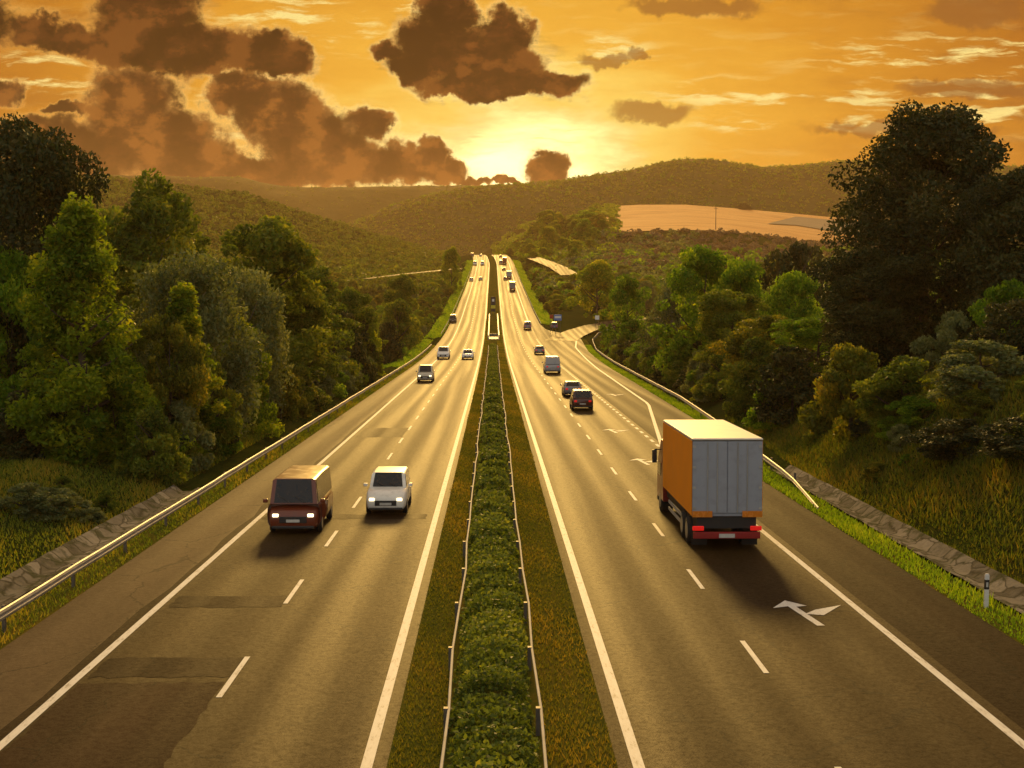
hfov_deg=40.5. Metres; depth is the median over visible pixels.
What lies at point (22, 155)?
tree
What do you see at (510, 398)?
grass
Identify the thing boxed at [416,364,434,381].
car
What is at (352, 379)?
shrub
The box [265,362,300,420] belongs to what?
shrub
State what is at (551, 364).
van
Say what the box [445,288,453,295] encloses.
shrub
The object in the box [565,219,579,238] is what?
tree
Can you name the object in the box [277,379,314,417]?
shrub
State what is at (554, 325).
car
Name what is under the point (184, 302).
tree
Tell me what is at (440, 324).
grass
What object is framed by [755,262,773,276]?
tree
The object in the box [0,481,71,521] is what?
shrub
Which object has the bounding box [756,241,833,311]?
tree
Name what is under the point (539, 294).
tree
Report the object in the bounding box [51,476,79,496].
shrub
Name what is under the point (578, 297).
tree
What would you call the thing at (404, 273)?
side road
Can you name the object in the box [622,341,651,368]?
shrub
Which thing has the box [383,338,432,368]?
grass
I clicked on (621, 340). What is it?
shrub
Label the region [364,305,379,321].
shrub
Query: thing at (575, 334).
side road
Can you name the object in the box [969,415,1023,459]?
shrub
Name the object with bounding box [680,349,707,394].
shrub
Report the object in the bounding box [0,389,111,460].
shrub
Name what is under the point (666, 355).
shrub
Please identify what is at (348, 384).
shrub
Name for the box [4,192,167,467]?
tree
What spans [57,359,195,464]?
shrub
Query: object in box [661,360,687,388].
shrub
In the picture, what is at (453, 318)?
van
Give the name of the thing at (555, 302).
shrub
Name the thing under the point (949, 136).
tree
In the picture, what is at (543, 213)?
tree
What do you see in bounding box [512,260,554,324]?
grass
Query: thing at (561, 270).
side road
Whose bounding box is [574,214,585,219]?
tree
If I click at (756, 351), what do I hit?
shrub
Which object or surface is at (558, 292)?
shrub
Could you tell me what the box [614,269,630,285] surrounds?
tree
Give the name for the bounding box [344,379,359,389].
shrub
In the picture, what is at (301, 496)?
van
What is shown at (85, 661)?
road edge line
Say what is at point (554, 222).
tree
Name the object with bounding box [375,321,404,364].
shrub
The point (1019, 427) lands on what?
shrub
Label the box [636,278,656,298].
tree
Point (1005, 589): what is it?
drainage channel
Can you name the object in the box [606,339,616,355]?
shrub
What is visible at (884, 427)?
shrub
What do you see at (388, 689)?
road markings
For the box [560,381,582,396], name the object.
car
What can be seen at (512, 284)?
lorry
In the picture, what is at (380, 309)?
tree
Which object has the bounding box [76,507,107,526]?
shrub
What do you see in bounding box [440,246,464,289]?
tree
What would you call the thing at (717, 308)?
tree
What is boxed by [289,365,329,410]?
shrub
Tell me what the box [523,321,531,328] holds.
minivan
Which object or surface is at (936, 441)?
shrub
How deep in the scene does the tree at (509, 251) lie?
1079.92 m
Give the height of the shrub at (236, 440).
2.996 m
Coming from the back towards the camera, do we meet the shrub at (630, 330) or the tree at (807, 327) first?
the shrub at (630, 330)
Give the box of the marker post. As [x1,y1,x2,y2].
[984,573,988,607]
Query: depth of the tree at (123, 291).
117.23 m
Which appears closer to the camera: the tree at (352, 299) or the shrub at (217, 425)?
the shrub at (217, 425)
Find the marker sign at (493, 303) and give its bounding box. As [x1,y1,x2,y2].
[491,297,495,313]
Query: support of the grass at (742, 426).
on the ground at (574, 317)
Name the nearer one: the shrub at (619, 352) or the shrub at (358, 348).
the shrub at (358, 348)
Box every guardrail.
[0,344,431,632]
[441,266,471,333]
[516,269,540,322]
[592,326,818,508]
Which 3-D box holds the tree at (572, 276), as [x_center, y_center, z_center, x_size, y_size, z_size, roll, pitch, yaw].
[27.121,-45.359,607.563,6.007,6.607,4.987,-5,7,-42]
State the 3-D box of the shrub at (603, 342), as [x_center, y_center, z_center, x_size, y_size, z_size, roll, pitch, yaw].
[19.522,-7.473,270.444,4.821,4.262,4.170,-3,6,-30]
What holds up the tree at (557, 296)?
on the ground at (574, 317)
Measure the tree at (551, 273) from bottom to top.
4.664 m
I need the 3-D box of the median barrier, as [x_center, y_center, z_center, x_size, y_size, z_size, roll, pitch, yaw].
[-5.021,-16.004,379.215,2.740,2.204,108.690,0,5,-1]
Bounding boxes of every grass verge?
[0,361,418,649]
[581,339,1023,645]
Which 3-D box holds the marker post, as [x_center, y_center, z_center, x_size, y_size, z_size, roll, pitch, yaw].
[13.588,6.024,39.781,0.124,1.200,0.112,0,5,-1]
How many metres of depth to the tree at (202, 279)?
86.81 m
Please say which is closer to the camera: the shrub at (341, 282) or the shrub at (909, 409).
the shrub at (909, 409)
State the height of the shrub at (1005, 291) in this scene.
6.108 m
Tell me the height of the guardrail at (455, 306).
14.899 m
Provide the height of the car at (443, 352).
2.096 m
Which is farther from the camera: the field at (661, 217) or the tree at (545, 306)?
the field at (661, 217)
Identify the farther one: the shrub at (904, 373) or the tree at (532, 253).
the tree at (532, 253)
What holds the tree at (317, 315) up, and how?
on the ground at (574, 317)
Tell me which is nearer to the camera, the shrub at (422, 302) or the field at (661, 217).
the shrub at (422, 302)
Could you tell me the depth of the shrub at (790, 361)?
91.87 m
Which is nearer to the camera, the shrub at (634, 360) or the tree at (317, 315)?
the tree at (317, 315)
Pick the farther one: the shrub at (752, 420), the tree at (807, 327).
the tree at (807, 327)
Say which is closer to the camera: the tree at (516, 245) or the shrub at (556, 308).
the shrub at (556, 308)
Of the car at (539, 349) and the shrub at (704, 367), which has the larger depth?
the car at (539, 349)
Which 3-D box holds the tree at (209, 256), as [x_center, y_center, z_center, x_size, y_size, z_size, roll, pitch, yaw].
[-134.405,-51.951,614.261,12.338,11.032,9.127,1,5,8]
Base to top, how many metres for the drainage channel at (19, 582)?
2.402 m
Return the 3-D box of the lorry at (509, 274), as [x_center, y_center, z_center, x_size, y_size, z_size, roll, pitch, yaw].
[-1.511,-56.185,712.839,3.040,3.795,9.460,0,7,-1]
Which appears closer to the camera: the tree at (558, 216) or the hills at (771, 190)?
the tree at (558, 216)
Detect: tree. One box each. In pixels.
[0,111,110,398]
[0,245,58,449]
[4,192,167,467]
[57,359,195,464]
[85,277,147,408]
[92,168,210,357]
[116,248,269,438]
[127,312,211,470]
[160,279,231,455]
[199,254,216,273]
[199,357,243,455]
[209,313,284,437]
[210,264,294,422]
[211,214,354,381]
[275,265,362,376]
[278,293,342,390]
[325,271,345,285]
[330,286,387,364]
[366,328,386,375]
[373,293,388,306]
[375,305,384,323]
[377,273,430,341]
[377,298,423,350]
[398,342,411,355]
[420,325,427,335]
[426,313,434,323]
[435,307,446,316]
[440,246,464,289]
[440,297,448,303]
[506,248,513,254]
[513,242,520,248]
[521,256,535,267]
[522,243,535,255]
[524,225,537,234]
[527,250,537,256]
[535,209,554,224]
[536,292,544,298]
[537,226,559,243]
[537,247,553,256]
[539,226,560,247]
[540,214,554,227]
[543,303,553,311]
[546,271,556,275]
[547,220,565,228]
[548,294,566,304]
[552,224,564,237]
[554,212,563,220]
[555,277,566,281]
[556,237,569,246]
[557,218,569,232]
[557,242,567,248]
[558,300,573,310]
[562,218,578,235]
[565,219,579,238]
[565,259,628,319]
[565,292,580,300]
[566,240,583,253]
[566,247,579,258]
[567,273,576,281]
[570,218,593,240]
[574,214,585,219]
[583,212,598,220]
[583,239,598,247]
[589,215,605,227]
[597,219,609,229]
[598,273,651,349]
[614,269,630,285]
[617,265,630,274]
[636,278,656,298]
[636,278,697,358]
[638,280,657,308]
[643,275,659,294]
[647,244,756,370]
[688,257,778,350]
[691,288,771,380]
[708,314,802,392]
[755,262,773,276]
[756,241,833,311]
[761,270,827,358]
[770,316,831,372]
[805,245,947,373]
[818,97,1023,357]
[950,165,1023,336]
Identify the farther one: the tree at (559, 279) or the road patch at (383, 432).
the tree at (559, 279)
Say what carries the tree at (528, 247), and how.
on the ground at (574, 317)
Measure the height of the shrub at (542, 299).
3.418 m
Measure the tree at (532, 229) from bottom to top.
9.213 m
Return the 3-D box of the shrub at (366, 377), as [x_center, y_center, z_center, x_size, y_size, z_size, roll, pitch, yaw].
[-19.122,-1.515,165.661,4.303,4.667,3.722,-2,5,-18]
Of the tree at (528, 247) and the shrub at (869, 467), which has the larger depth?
the tree at (528, 247)
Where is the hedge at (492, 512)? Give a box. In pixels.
[444,343,541,767]
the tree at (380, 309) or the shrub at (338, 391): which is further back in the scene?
the tree at (380, 309)
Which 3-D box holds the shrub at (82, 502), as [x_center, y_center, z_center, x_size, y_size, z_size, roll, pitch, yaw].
[-18.020,4.843,55.758,2.304,1.406,1.862,-2,6,-23]
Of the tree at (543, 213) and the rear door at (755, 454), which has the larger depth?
the tree at (543, 213)
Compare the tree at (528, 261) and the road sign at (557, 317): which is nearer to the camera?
the road sign at (557, 317)
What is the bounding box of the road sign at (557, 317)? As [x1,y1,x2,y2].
[554,315,561,334]
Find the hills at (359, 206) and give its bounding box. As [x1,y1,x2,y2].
[82,174,489,223]
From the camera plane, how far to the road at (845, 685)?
35.71 m
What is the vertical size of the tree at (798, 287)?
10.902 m
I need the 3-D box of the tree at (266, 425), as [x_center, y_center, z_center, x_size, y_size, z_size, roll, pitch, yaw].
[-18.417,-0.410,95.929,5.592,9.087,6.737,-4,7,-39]
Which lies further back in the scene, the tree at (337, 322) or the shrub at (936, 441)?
the tree at (337, 322)
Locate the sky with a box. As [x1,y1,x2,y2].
[0,0,1023,187]
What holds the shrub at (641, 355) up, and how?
on the ground at (574, 317)
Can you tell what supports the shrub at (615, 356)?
on the ground at (574, 317)
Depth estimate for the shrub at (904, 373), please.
68.01 m
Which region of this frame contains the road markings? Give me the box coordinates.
[0,255,1023,767]
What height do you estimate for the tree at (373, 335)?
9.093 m
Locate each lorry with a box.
[507,271,511,277]
[509,281,515,290]
[652,420,762,544]
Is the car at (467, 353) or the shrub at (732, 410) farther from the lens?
the car at (467, 353)
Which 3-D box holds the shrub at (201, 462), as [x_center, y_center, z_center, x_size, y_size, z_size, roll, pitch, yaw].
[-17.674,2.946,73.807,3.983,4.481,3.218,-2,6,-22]
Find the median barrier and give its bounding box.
[488,314,499,339]
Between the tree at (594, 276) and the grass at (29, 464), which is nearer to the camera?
the grass at (29, 464)
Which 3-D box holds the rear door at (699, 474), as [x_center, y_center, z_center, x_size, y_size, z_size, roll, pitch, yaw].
[6.991,3.293,49.099,1.226,2.560,0.038,0,3,-1]
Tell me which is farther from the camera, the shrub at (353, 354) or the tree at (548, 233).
the tree at (548, 233)
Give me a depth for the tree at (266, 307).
104.06 m
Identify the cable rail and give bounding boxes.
[440,345,488,767]
[497,346,547,767]
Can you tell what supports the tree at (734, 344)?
on the ground at (574, 317)
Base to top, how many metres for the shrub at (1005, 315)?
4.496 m
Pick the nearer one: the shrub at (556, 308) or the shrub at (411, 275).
the shrub at (556, 308)
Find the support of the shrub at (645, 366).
on the ground at (574, 317)
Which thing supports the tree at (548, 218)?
on the ground at (574, 317)
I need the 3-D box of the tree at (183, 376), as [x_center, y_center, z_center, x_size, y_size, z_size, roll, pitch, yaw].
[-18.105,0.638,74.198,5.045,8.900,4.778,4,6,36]
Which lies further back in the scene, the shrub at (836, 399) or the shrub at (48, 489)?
the shrub at (836, 399)
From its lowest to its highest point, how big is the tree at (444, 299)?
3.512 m
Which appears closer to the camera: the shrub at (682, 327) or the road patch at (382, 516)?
the road patch at (382, 516)
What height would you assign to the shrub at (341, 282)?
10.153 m
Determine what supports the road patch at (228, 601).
on the road at (308, 683)
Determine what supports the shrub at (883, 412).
on the ground at (574, 317)
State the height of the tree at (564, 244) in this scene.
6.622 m
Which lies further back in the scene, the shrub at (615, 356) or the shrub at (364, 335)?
the shrub at (615, 356)
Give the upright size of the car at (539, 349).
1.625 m
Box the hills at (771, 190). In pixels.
[351,159,1016,255]
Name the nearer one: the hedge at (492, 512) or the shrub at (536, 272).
the hedge at (492, 512)
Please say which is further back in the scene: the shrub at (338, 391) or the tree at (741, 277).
the tree at (741, 277)
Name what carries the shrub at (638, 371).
on the ground at (574, 317)
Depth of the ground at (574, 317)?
69.03 m
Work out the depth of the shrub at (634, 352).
200.74 m
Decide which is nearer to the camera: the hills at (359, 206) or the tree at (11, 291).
the tree at (11, 291)
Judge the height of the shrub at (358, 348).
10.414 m
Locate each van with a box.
[263,465,332,530]
[449,314,456,321]
[542,356,560,373]
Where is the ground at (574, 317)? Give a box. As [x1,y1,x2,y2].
[0,175,1023,616]
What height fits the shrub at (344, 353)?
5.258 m
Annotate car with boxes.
[363,466,412,512]
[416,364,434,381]
[436,346,450,358]
[461,349,474,358]
[533,346,544,353]
[551,322,557,328]
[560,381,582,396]
[568,389,592,409]
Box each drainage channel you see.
[0,485,200,608]
[768,465,1023,612]
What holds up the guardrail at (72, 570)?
on the grass verge at (51, 612)
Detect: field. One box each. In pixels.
[605,205,857,241]
[768,217,858,231]
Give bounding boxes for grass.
[0,425,268,578]
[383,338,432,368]
[387,319,616,767]
[424,260,472,338]
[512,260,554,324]
[728,371,1023,583]
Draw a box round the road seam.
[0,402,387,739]
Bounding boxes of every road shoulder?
[0,255,476,729]
[504,255,1023,729]
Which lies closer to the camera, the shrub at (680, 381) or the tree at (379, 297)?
the shrub at (680, 381)
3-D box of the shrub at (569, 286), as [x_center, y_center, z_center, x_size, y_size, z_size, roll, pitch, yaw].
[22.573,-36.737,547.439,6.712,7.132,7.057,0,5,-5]
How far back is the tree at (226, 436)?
82.00 m
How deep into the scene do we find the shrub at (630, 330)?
239.23 m
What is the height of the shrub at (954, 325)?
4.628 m
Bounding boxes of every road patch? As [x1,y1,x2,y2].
[0,682,224,767]
[88,657,243,677]
[169,595,286,607]
[262,514,426,518]
[356,428,408,436]
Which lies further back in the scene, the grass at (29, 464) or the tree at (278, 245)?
the tree at (278, 245)
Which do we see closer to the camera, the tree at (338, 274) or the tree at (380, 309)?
the tree at (380, 309)
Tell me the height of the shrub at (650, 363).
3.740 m
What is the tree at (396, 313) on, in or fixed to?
on the ground at (574, 317)
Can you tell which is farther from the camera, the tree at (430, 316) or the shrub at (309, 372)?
the tree at (430, 316)
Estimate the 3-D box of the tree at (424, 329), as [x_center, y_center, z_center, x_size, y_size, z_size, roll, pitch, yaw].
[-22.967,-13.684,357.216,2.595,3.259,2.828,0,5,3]
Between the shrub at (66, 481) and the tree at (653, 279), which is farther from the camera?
the tree at (653, 279)
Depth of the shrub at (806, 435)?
80.96 m
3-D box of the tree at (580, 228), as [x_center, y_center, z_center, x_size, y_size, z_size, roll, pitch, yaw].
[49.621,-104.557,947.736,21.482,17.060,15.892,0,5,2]
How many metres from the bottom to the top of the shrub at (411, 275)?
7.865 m
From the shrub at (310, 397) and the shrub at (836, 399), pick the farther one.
the shrub at (310, 397)
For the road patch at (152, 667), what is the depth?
33.12 m
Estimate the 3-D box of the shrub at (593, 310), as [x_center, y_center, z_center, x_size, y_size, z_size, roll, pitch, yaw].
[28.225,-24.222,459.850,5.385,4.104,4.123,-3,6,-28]
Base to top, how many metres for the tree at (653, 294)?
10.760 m
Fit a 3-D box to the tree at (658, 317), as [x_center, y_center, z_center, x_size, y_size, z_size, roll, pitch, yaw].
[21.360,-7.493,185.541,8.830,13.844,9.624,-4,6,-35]
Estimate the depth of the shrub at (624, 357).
213.83 m
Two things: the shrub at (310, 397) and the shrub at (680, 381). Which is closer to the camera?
the shrub at (310, 397)
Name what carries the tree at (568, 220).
on the ground at (574, 317)
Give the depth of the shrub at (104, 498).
58.55 m
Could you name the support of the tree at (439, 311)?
on the ground at (574, 317)
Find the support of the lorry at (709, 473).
on the road at (845, 685)
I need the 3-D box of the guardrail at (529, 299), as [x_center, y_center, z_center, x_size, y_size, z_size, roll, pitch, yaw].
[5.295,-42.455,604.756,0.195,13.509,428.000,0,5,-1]
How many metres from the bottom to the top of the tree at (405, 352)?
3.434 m
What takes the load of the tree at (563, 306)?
on the ground at (574, 317)
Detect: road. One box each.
[0,255,489,767]
[363,269,452,278]
[493,255,1023,767]
[528,257,575,274]
[544,318,645,340]
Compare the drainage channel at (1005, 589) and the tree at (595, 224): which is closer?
the drainage channel at (1005, 589)
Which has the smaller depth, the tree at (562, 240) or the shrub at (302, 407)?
the shrub at (302, 407)
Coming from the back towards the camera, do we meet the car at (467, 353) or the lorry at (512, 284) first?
the lorry at (512, 284)
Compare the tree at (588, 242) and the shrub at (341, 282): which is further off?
the tree at (588, 242)
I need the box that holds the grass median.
[386,255,617,767]
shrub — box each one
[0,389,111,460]
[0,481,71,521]
[33,486,56,507]
[37,487,91,518]
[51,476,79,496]
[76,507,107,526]
[92,488,121,513]
[110,406,192,486]
[143,399,215,471]
[201,415,242,455]
[217,411,243,443]
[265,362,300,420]
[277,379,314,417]
[282,377,311,415]
[286,362,332,407]
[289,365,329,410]
[303,386,320,409]
[307,361,347,397]
[309,370,335,399]
[327,362,357,392]
[328,310,377,384]
[331,278,345,296]
[335,349,363,388]
[335,371,349,393]
[337,354,363,384]
[341,370,352,391]
[344,320,384,361]
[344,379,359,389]
[349,351,365,385]
[359,362,368,384]
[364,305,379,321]
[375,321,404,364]
[407,274,417,285]
[418,299,428,306]
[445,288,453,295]
[532,271,540,278]
[538,295,545,303]
[547,290,561,299]
[550,299,562,306]
[551,306,559,313]
[561,282,574,289]
[590,305,602,315]
[600,335,609,353]
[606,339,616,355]
[607,320,643,359]
[610,344,624,360]
[611,337,628,361]
[615,340,637,365]
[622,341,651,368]
[622,342,633,365]
[623,342,639,362]
[627,343,646,366]
[627,352,639,370]
[629,350,641,369]
[634,350,649,374]
[637,345,649,367]
[639,347,661,376]
[644,355,658,377]
[648,355,666,384]
[656,325,693,380]
[661,349,691,376]
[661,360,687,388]
[672,369,688,393]
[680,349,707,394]
[686,362,707,396]
[690,340,702,351]
[690,353,732,401]
[691,362,718,401]
[717,336,781,411]
[722,373,756,420]
[734,203,752,209]
[741,378,795,430]
[748,344,832,424]
[797,342,879,440]
[802,431,821,438]
[847,417,873,437]
[852,355,939,425]
[858,461,887,480]
[873,407,899,426]
[874,416,910,440]
[883,396,937,426]
[885,388,922,415]
[886,424,910,452]
[898,454,911,466]
[899,418,979,460]
[909,310,970,371]
[925,338,1023,399]
[951,297,1023,370]
[967,278,1023,354]
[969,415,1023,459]
[977,424,996,439]
[1004,413,1023,443]
[1013,378,1023,392]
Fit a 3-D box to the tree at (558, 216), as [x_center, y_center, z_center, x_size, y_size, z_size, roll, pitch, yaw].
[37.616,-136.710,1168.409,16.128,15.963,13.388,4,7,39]
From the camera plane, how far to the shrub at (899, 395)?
68.50 m
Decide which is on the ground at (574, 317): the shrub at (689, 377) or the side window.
the shrub at (689, 377)
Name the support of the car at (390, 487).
on the road at (308, 683)
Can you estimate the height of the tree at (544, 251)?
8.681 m
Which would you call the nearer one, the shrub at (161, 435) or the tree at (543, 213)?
the shrub at (161, 435)
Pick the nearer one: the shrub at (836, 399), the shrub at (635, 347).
the shrub at (836, 399)
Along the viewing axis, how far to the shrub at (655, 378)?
163.17 m
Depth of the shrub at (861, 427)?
72.44 m
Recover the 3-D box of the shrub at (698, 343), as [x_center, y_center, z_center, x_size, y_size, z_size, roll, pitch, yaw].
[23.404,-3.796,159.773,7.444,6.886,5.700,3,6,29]
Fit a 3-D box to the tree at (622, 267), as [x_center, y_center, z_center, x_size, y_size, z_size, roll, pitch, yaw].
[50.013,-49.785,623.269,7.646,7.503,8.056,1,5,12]
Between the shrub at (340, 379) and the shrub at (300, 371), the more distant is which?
the shrub at (340, 379)
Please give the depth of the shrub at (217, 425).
82.07 m
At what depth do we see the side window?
58.85 m
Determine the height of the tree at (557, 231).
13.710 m
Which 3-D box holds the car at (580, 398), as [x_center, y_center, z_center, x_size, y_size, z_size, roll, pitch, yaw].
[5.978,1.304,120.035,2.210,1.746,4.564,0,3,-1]
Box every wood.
[1,168,450,294]
[107,173,494,221]
[346,156,1021,255]
[490,203,622,263]
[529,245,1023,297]
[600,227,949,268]
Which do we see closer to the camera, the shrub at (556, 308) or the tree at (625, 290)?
the tree at (625, 290)
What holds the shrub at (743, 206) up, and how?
on the field at (661, 217)
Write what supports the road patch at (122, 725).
on the road at (308, 683)
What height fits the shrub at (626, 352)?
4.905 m
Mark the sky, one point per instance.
(293, 93)
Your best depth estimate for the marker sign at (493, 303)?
444.88 m
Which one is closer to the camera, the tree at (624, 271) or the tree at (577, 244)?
the tree at (624, 271)
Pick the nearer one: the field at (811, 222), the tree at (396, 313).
the tree at (396, 313)
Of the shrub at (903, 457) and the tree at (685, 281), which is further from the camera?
the tree at (685, 281)
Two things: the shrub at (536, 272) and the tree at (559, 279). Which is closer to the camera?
the tree at (559, 279)
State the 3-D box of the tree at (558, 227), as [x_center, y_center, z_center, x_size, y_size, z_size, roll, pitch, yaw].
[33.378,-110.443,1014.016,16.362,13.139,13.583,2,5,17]
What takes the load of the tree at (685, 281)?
on the ground at (574, 317)
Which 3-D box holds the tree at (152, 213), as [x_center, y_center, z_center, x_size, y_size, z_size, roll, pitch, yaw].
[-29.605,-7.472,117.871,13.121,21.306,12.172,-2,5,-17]
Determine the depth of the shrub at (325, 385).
132.53 m
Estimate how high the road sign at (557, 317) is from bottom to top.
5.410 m
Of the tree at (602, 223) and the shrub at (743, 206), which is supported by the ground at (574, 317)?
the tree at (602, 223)
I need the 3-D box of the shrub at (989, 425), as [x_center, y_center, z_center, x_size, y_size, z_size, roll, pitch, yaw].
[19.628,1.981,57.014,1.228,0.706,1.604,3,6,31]
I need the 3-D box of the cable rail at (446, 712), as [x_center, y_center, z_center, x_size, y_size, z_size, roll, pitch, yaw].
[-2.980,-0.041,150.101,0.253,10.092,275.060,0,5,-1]
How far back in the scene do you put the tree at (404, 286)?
328.10 m
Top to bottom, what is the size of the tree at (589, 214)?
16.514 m
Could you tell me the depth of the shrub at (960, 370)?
61.67 m
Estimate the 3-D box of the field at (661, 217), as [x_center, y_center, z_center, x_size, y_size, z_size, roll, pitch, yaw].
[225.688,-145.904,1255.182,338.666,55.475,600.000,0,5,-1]
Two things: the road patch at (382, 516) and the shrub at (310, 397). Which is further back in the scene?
the shrub at (310, 397)
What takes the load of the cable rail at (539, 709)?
on the grass median
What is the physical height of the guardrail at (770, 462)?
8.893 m
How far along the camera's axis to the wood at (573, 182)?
1916.85 m
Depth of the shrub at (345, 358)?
155.74 m
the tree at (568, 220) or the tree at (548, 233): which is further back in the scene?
the tree at (568, 220)
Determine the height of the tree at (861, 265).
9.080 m
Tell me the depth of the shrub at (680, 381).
141.97 m
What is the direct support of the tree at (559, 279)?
on the ground at (574, 317)
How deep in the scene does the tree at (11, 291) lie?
72.43 m
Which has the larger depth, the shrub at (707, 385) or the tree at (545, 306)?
the tree at (545, 306)
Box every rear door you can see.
[692,441,726,512]
[727,441,762,512]
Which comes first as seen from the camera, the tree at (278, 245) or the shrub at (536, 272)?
the tree at (278, 245)
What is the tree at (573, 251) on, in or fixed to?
on the ground at (574, 317)
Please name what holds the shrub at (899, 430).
on the ground at (574, 317)
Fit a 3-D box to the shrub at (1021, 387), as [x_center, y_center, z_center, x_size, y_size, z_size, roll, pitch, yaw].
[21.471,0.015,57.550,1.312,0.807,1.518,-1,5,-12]
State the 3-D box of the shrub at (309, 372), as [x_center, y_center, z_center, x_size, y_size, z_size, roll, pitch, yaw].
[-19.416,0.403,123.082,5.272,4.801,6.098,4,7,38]
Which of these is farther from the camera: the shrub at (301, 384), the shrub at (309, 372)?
the shrub at (309, 372)

